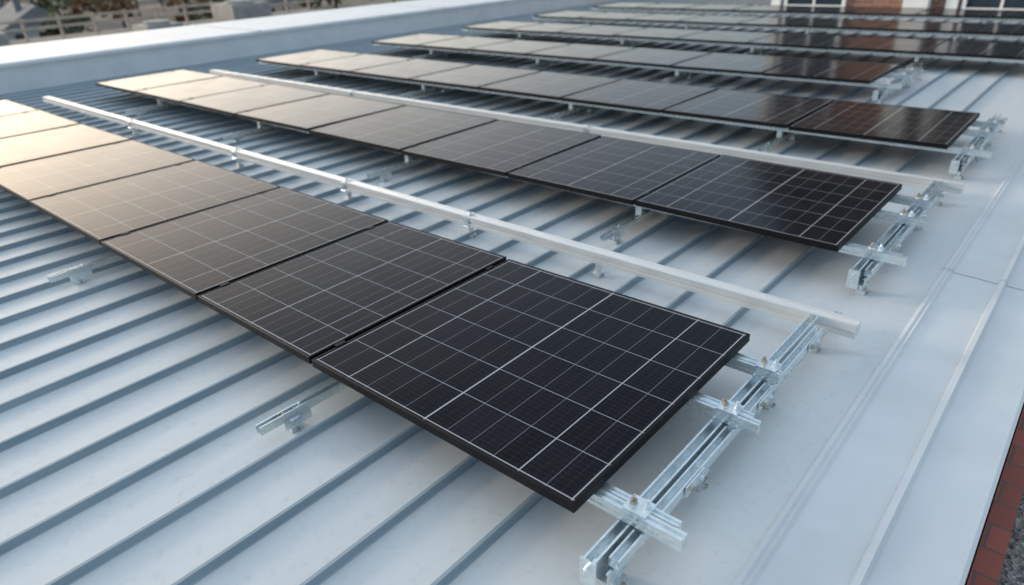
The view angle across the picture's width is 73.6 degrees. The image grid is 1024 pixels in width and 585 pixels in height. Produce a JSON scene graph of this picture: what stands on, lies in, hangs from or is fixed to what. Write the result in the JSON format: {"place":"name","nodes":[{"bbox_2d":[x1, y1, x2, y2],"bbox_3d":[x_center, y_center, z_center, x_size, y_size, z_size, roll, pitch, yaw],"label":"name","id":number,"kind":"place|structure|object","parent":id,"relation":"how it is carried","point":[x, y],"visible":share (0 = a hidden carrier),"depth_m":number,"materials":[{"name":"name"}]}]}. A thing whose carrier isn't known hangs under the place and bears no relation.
{"place":"outdoors","nodes":[
{"label":"outdoors","id":0,"kind":"place"},
{"bbox_2d":[0,0,55,29],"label":"roof","id":1,"kind":"structure","parent":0,"point":[13,10],"depth_m":88.26,"materials":[{"name":"stone"}]},
{"bbox_2d":[7,27,68,40],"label":"walls","id":2,"kind":"structure","parent":0,"point":[30,33],"depth_m":88.38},
{"bbox_2d":[15,30,70,39],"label":"windows","id":3,"kind":"structure","parent":2,"relation":"attached to","point":[19,36],"depth_m":87.89,"materials":[{"name":"black glass"}]},
{"bbox_2d":[59,0,182,29],"bbox_3d":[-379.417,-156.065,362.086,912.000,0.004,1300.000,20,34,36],"label":"road","id":4,"kind":"structure","parent":0,"point":[113,25],"depth_m":125.01,"materials":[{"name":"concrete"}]},
{"bbox_2d":[9,9,327,44],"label":"neighbouring building","id":5,"kind":"structure","parent":0,"point":[71,36],"depth_m":44.47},
{"bbox_2d":[0,32,10,46],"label":"rooftop air conditioner","id":6,"kind":"object","parent":5,"relation":"on","point":[4,40],"visible":0.54,"depth_m":34.65,"materials":[{"name":"grey metal"}]},
{"bbox_2d":[0,0,313,41],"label":"roof railing","id":7,"kind":"object","parent":5,"relation":"on","point":[95,22],"visible":0.77,"depth_m":44.13,"materials":[{"name":"metal"}]},
{"bbox_2d":[131,19,183,31],"bbox_3d":[-19.765,-14.658,38.332,2.040,1.055,2.000,20,34,36],"label":"rooftop air conditioner","id":8,"kind":"object","parent":5,"relation":"on","point":[156,24],"visible":0.49,"depth_m":37.67,"materials":[{"name":"grey metal"}]},
{"bbox_2d":[210,0,271,22],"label":"rooftop air conditioner","id":9,"kind":"object","parent":5,"relation":"on","point":[230,10],"visible":0.77,"depth_m":45.63,"materials":[{"name":"grey metal"}]},
{"bbox_2d":[0,0,411,32],"bbox_3d":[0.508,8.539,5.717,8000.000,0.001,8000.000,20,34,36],"label":"ground","id":10,"kind":"structure","parent":0,"point":[351,3],"depth_m":149.66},
{"bbox_2d":[0,0,348,36],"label":"distant trees","id":11,"kind":"object","parent":10,"relation":"on","point":[50,7],"visible":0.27,"depth_m":70.46,"materials":[{"name":"green plant"}]},
{"bbox_2d":[62,0,394,27],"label":"distant trees","id":12,"kind":"object","parent":10,"relation":"on","point":[101,6],"visible":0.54,"depth_m":103.75,"materials":[{"name":"green plant"}]},
{"bbox_2d":[782,0,962,8],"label":"walls","id":13,"kind":"structure","parent":10,"relation":"on","point":[891,3],"depth_m":12.66,"materials":[{"name":"red brick"}]},
{"bbox_2d":[771,0,959,8],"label":"pilasters","id":14,"kind":"object","parent":13,"relation":"attached to","point":[952,4],"depth_m":11.94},
{"bbox_2d":[783,0,1023,9],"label":"window frames","id":15,"kind":"structure","parent":13,"relation":"attached to","point":[963,6],"depth_m":11.87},
{"bbox_2d":[787,0,1023,8],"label":"windows","id":16,"kind":"structure","parent":15,"relation":"attached to","point":[1017,4],"depth_m":11.74,"materials":[{"name":"black glass"}]},
{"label":"warehouse walls","id":17,"kind":"object","parent":10,"relation":"on","visible":0},
{"bbox_2d":[0,0,614,93],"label":"parapet wall","id":18,"kind":"structure","parent":17,"relation":"on","point":[29,66],"depth_m":10.66,"materials":[{"name":"grey metal"}]},
{"bbox_2d":[0,0,1023,584],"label":"metal roof","id":19,"kind":"structure","parent":17,"relation":"on","point":[136,408],"depth_m":2.52,"materials":[{"name":"grey metal"}]},
{"bbox_2d":[0,188,841,584],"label":"panel mounting frame","id":20,"kind":"object","parent":19,"relation":"on","point":[626,536],"visible":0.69,"depth_m":1.93,"materials":[{"name":"metal"}]},
{"bbox_2d":[0,99,38,115],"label":"solar panel","id":21,"kind":"object","parent":20,"relation":"on","point":[8,107],"visible":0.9,"depth_m":6.48,"materials":[{"name":"black glass"}]},
{"bbox_2d":[0,110,80,137],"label":"solar panel","id":22,"kind":"object","parent":20,"relation":"on","point":[25,122],"visible":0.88,"depth_m":5.84,"materials":[{"name":"black glass"}]},
{"bbox_2d":[0,124,131,166],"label":"solar panel","id":23,"kind":"object","parent":20,"relation":"on","point":[41,144],"visible":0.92,"depth_m":5.16,"materials":[{"name":"black glass"}]},
{"bbox_2d":[0,139,195,204],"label":"solar panel","id":24,"kind":"object","parent":20,"relation":"on","point":[26,182],"visible":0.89,"depth_m":4.49,"materials":[{"name":"black glass"}]},
{"bbox_2d":[29,160,280,244],"bbox_3d":[-2.054,-0.561,3.946,1.018,0.032,1.000,20,34,36],"label":"solar panel","id":25,"kind":"object","parent":20,"relation":"on","point":[97,213],"visible":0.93,"depth_m":3.87,"materials":[{"name":"black glass"}]},
{"bbox_2d":[100,186,387,299],"bbox_3d":[-1.303,-0.295,3.358,0.958,0.032,1.000,19,34,37],"label":"solar panel","id":26,"kind":"object","parent":20,"relation":"on","point":[194,255],"visible":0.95,"depth_m":3.27,"materials":[{"name":"black glass"}]},
{"bbox_2d":[197,221,506,363],"bbox_3d":[-0.644,-0.061,2.841,0.778,0.032,1.000,19,34,37],"label":"solar panel","id":27,"kind":"object","parent":20,"relation":"on","point":[308,307],"visible":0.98,"depth_m":2.75,"materials":[{"name":"black glass"}]},
{"bbox_2d":[312,259,749,512],"bbox_3d":[0.063,0.190,2.287,1.082,0.033,1.000,19,34,37],"label":"solar panel","id":28,"kind":"object","parent":20,"relation":"on","point":[571,394],"visible":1,"depth_m":2.16,"materials":[{"name":"black glass"}]},
{"bbox_2d":[42,96,860,338],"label":"aluminium beam","id":29,"kind":"structure","parent":19,"relation":"on","point":[828,321],"depth_m":3.34,"materials":[{"name":"metal"}]},
{"bbox_2d":[114,89,946,295],"bbox_3d":[-1.082,-1.392,5.688,8.185,0.196,1.831,20,34,36],"label":"panel mounting frame","id":30,"kind":"object","parent":19,"relation":"on","point":[880,252],"visible":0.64,"depth_m":3.32,"materials":[{"name":"metal"}]},
{"bbox_2d":[95,69,221,93],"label":"solar panel","id":31,"kind":"object","parent":30,"relation":"on","point":[135,83],"visible":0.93,"depth_m":7.65,"materials":[{"name":"black glass"}]},
{"bbox_2d":[134,76,269,103],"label":"solar panel","id":32,"kind":"object","parent":30,"relation":"on","point":[175,93],"visible":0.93,"depth_m":7.05,"materials":[{"name":"black glass"}]},
{"bbox_2d":[179,83,330,115],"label":"solar panel","id":33,"kind":"object","parent":30,"relation":"on","point":[231,103],"visible":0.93,"depth_m":6.45,"materials":[{"name":"black glass"}]},
{"bbox_2d":[235,93,404,131],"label":"solar panel","id":34,"kind":"object","parent":30,"relation":"on","point":[306,115],"visible":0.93,"depth_m":5.81,"materials":[{"name":"black glass"}]},
{"bbox_2d":[308,105,497,152],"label":"solar panel","id":35,"kind":"object","parent":30,"relation":"on","point":[396,129],"visible":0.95,"depth_m":5.17,"materials":[{"name":"black glass"}]},
{"bbox_2d":[400,120,600,176],"bbox_3d":[-0.073,-1.007,4.648,0.948,0.032,1.000,19,34,37],"label":"solar panel","id":36,"kind":"object","parent":30,"relation":"on","point":[501,147],"visible":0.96,"depth_m":4.57,"materials":[{"name":"black glass"}]},
{"bbox_2d":[507,136,719,204],"bbox_3d":[0.617,-0.762,4.108,0.868,0.032,1.000,19,34,36],"label":"solar panel","id":37,"kind":"object","parent":30,"relation":"on","point":[629,172],"visible":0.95,"depth_m":4.03,"materials":[{"name":"black glass"}]},
{"bbox_2d":[635,155,901,251],"bbox_3d":[1.331,-0.509,3.548,1.012,0.032,1.000,20,35,36],"label":"solar panel","id":38,"kind":"object","parent":30,"relation":"on","point":[835,212],"visible":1,"depth_m":3.45,"materials":[{"name":"black glass"}]},
{"bbox_2d":[209,69,965,193],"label":"aluminium beam","id":39,"kind":"structure","parent":19,"relation":"on","point":[925,182],"depth_m":4.87,"materials":[{"name":"metal"}]},
{"bbox_2d":[258,62,1007,179],"bbox_3d":[0.161,-2.094,6.957,8.185,0.196,1.831,20,34,36],"label":"panel mounting frame","id":40,"kind":"object","parent":19,"relation":"on","point":[987,131],"visible":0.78,"depth_m":4.84,"materials":[{"name":"metal"}]},
{"bbox_2d":[255,49,361,66],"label":"solar panel","id":41,"kind":"object","parent":40,"relation":"on","point":[299,58],"visible":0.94,"depth_m":8.83,"materials":[{"name":"black glass"}]},
{"bbox_2d":[299,54,413,72],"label":"solar panel","id":42,"kind":"object","parent":40,"relation":"on","point":[348,64],"visible":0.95,"depth_m":8.24,"materials":[{"name":"black glass"}]},
{"bbox_2d":[350,58,473,80],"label":"solar panel","id":43,"kind":"object","parent":40,"relation":"on","point":[406,70],"visible":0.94,"depth_m":7.65,"materials":[{"name":"black glass"}]},
{"bbox_2d":[409,64,540,89],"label":"solar panel","id":44,"kind":"object","parent":40,"relation":"on","point":[475,76],"visible":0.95,"depth_m":7.06,"materials":[{"name":"black glass"}]},
{"bbox_2d":[478,71,620,99],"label":"solar panel","id":45,"kind":"object","parent":40,"relation":"on","point":[550,85],"visible":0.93,"depth_m":6.47,"materials":[{"name":"black glass"}]},
{"bbox_2d":[561,79,717,112],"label":"solar panel","id":46,"kind":"object","parent":40,"relation":"on","point":[647,96],"visible":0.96,"depth_m":5.88,"materials":[{"name":"black glass"}]},
{"bbox_2d":[662,89,834,128],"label":"solar panel","id":47,"kind":"object","parent":40,"relation":"on","point":[765,109],"visible":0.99,"depth_m":5.29,"materials":[{"name":"black glass"}]},
{"bbox_2d":[788,100,979,148],"bbox_3d":[2.605,-1.200,4.793,0.983,0.031,1.000,19,34,37],"label":"solar panel","id":48,"kind":"object","parent":40,"relation":"on","point":[932,128],"visible":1,"depth_m":4.70,"materials":[{"name":"black glass"}]},
{"bbox_2d":[372,44,926,103],"bbox_3d":[0.885,-2.858,8.395,7.204,0.196,1.670,17,33,33],"label":"panel mounting frame","id":49,"kind":"object","parent":19,"relation":"on","point":[901,77],"visible":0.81,"depth_m":6.87,"materials":[{"name":"metal"}]},
{"bbox_2d":[371,33,463,46],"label":"solar panel","id":50,"kind":"object","parent":49,"relation":"on","point":[414,40],"visible":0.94,"depth_m":10.08,"materials":[{"name":"black glass"}]},
{"bbox_2d":[416,36,515,50],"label":"solar panel","id":51,"kind":"object","parent":49,"relation":"on","point":[464,43],"visible":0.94,"depth_m":9.50,"materials":[{"name":"black glass"}]},
{"bbox_2d":[467,40,572,55],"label":"solar panel","id":52,"kind":"object","parent":49,"relation":"on","point":[518,47],"visible":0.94,"depth_m":8.91,"materials":[{"name":"black glass"}]},
{"bbox_2d":[526,43,637,60],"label":"solar panel","id":53,"kind":"object","parent":49,"relation":"on","point":[584,52],"visible":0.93,"depth_m":8.32,"materials":[{"name":"black glass"}]},
{"bbox_2d":[592,47,712,67],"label":"solar panel","id":54,"kind":"object","parent":49,"relation":"on","point":[656,57],"visible":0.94,"depth_m":7.73,"materials":[{"name":"black glass"}]},
{"bbox_2d":[670,52,798,74],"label":"solar panel","id":55,"kind":"object","parent":49,"relation":"on","point":[751,64],"visible":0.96,"depth_m":7.14,"materials":[{"name":"black glass"}]},
{"bbox_2d":[762,58,900,83],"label":"solar panel","id":56,"kind":"object","parent":49,"relation":"on","point":[840,71],"visible":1,"depth_m":6.55,"materials":[{"name":"black glass"}]},
{"bbox_2d":[462,29,1023,68],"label":"panel mounting frame","id":57,"kind":"object","parent":19,"relation":"on","point":[917,60],"visible":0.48,"depth_m":8.53,"materials":[{"name":"metal"}]},
{"bbox_2d":[462,21,539,30],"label":"solar panel","id":58,"kind":"object","parent":57,"relation":"on","point":[500,26],"visible":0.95,"depth_m":11.34,"materials":[{"name":"black glass"}]},
{"bbox_2d":[507,23,590,33],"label":"solar panel","id":59,"kind":"object","parent":57,"relation":"on","point":[549,28],"visible":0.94,"depth_m":10.76,"materials":[{"name":"black glass"}]},
{"bbox_2d":[556,25,647,36],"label":"solar panel","id":60,"kind":"object","parent":57,"relation":"on","point":[601,30],"visible":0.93,"depth_m":10.18,"materials":[{"name":"black glass"}]},
{"bbox_2d":[612,27,707,40],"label":"solar panel","id":61,"kind":"object","parent":57,"relation":"on","point":[659,33],"visible":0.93,"depth_m":9.58,"materials":[{"name":"black glass"}]},
{"bbox_2d":[675,30,773,44],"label":"solar panel","id":62,"kind":"object","parent":57,"relation":"on","point":[727,37],"visible":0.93,"depth_m":8.99,"materials":[{"name":"black glass"}]},
{"bbox_2d":[747,33,855,49],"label":"solar panel","id":63,"kind":"object","parent":57,"relation":"on","point":[810,41],"visible":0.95,"depth_m":8.41,"materials":[{"name":"black glass"}]},
{"bbox_2d":[830,36,945,54],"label":"solar panel","id":64,"kind":"object","parent":57,"relation":"on","point":[895,45],"visible":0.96,"depth_m":7.82,"materials":[{"name":"black glass"}]},
{"bbox_2d":[925,40,1023,59],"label":"solar panel","id":65,"kind":"object","parent":57,"relation":"on","point":[997,50],"visible":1,"depth_m":7.26,"materials":[{"name":"black glass"}]},
{"bbox_2d":[532,17,1023,40],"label":"panel mounting frame","id":66,"kind":"object","parent":19,"relation":"on","point":[955,35],"visible":0.27,"depth_m":9.83,"materials":[{"name":"metal"}]},
{"bbox_2d":[533,11,603,18],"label":"solar panel","id":67,"kind":"object","parent":66,"relation":"on","point":[567,15],"visible":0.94,"depth_m":12.59,"materials":[{"name":"black glass"}]},
{"bbox_2d":[577,12,652,20],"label":"solar panel","id":68,"kind":"object","parent":66,"relation":"on","point":[616,16],"visible":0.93,"depth_m":12.00,"materials":[{"name":"black glass"}]},
{"bbox_2d":[625,14,701,22],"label":"solar panel","id":69,"kind":"object","parent":66,"relation":"on","point":[672,18],"visible":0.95,"depth_m":11.40,"materials":[{"name":"black glass"}]},
{"bbox_2d":[678,15,759,24],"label":"solar panel","id":70,"kind":"object","parent":66,"relation":"on","point":[719,19],"visible":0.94,"depth_m":10.82,"materials":[{"name":"black glass"}]},
{"bbox_2d":[737,17,823,27],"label":"solar panel","id":71,"kind":"object","parent":66,"relation":"on","point":[780,22],"visible":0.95,"depth_m":10.23,"materials":[{"name":"black glass"}]},
{"bbox_2d":[803,19,897,30],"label":"solar panel","id":72,"kind":"object","parent":66,"relation":"on","point":[872,25],"visible":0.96,"depth_m":9.65,"materials":[{"name":"black glass"}]},
{"bbox_2d":[878,21,977,33],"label":"solar panel","id":73,"kind":"object","parent":66,"relation":"on","point":[930,27],"visible":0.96,"depth_m":9.06,"materials":[{"name":"black glass"}]},
{"bbox_2d":[963,23,1023,35],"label":"solar panel","id":74,"kind":"object","parent":66,"relation":"on","point":[1000,29],"visible":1,"depth_m":8.55,"materials":[{"name":"black glass"}]},
{"bbox_2d":[592,7,1023,23],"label":"panel mounting frame","id":75,"kind":"object","parent":19,"relation":"on","point":[989,20],"visible":0.27,"depth_m":11.35,"materials":[{"name":"metal"}]},
{"bbox_2d":[593,2,657,8],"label":"solar panel","id":76,"kind":"object","parent":75,"relation":"on","point":[624,5],"visible":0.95,"depth_m":13.85,"materials":[{"name":"black glass"}]},
{"bbox_2d":[635,3,701,9],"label":"solar panel","id":77,"kind":"object","parent":75,"relation":"on","point":[668,6],"visible":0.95,"depth_m":13.25,"materials":[{"name":"black glass"}]},
{"bbox_2d":[681,4,750,10],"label":"solar panel","id":78,"kind":"object","parent":75,"relation":"on","point":[716,7],"visible":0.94,"depth_m":12.68,"materials":[{"name":"black glass"}]},
{"bbox_2d":[731,5,804,12],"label":"solar panel","id":79,"kind":"object","parent":75,"relation":"on","point":[770,8],"visible":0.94,"depth_m":12.09,"materials":[{"name":"black glass"}]},
{"bbox_2d":[786,6,863,13],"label":"solar panel","id":80,"kind":"object","parent":75,"relation":"on","point":[824,10],"visible":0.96,"depth_m":11.50,"materials":[{"name":"black glass"}]},
{"bbox_2d":[847,7,930,15],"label":"solar panel","id":81,"kind":"object","parent":75,"relation":"on","point":[884,11],"visible":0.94,"depth_m":10.93,"materials":[{"name":"black glass"}]},
{"bbox_2d":[916,8,1001,17],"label":"solar panel","id":82,"kind":"object","parent":75,"relation":"on","point":[960,13],"visible":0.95,"depth_m":10.33,"materials":[{"name":"black glass"}]},
{"bbox_2d":[992,10,1023,18],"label":"solar panel","id":83,"kind":"object","parent":75,"relation":"on","point":[1010,14],"visible":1,"depth_m":9.88,"materials":[{"name":"black glass"}]},
{"bbox_2d":[732,150,1023,584],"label":"roof edge flashing","id":84,"kind":"object","parent":17,"relation":"on","point":[898,484],"visible":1,"depth_m":2.07,"materials":[{"name":"grey metal"}]},
{"bbox_2d":[199,4,292,16],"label":"walls","id":85,"kind":"structure","parent":0,"point":[278,8],"depth_m":112.14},
{"bbox_2d":[263,0,293,3],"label":"roof","id":86,"kind":"structure","parent":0,"point":[276,1],"depth_m":110.89,"materials":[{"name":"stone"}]},
{"bbox_2d":[964,403,1023,584],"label":"gravel terrace","id":87,"kind":"structure","parent":0,"point":[1012,572],"depth_m":1.94,"materials":[{"name":"grey gravel"}]},
{"bbox_2d":[966,407,1023,584],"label":"brick kerb","id":88,"kind":"structure","parent":87,"relation":"on","point":[988,562],"depth_m":2.00,"materials":[{"name":"red brick"}]},
{"bbox_3d":[11.690,-3.254,8.846,17.100,0.435,0.280,20,34,36],"label":"plinth","id":89,"kind":"object","parent":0,"visible":0},
{"bbox_2d":[902,0,931,7],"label":"columns","id":90,"kind":"structure","parent":89,"relation":"on","point":[916,4],"depth_m":12.13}
]}

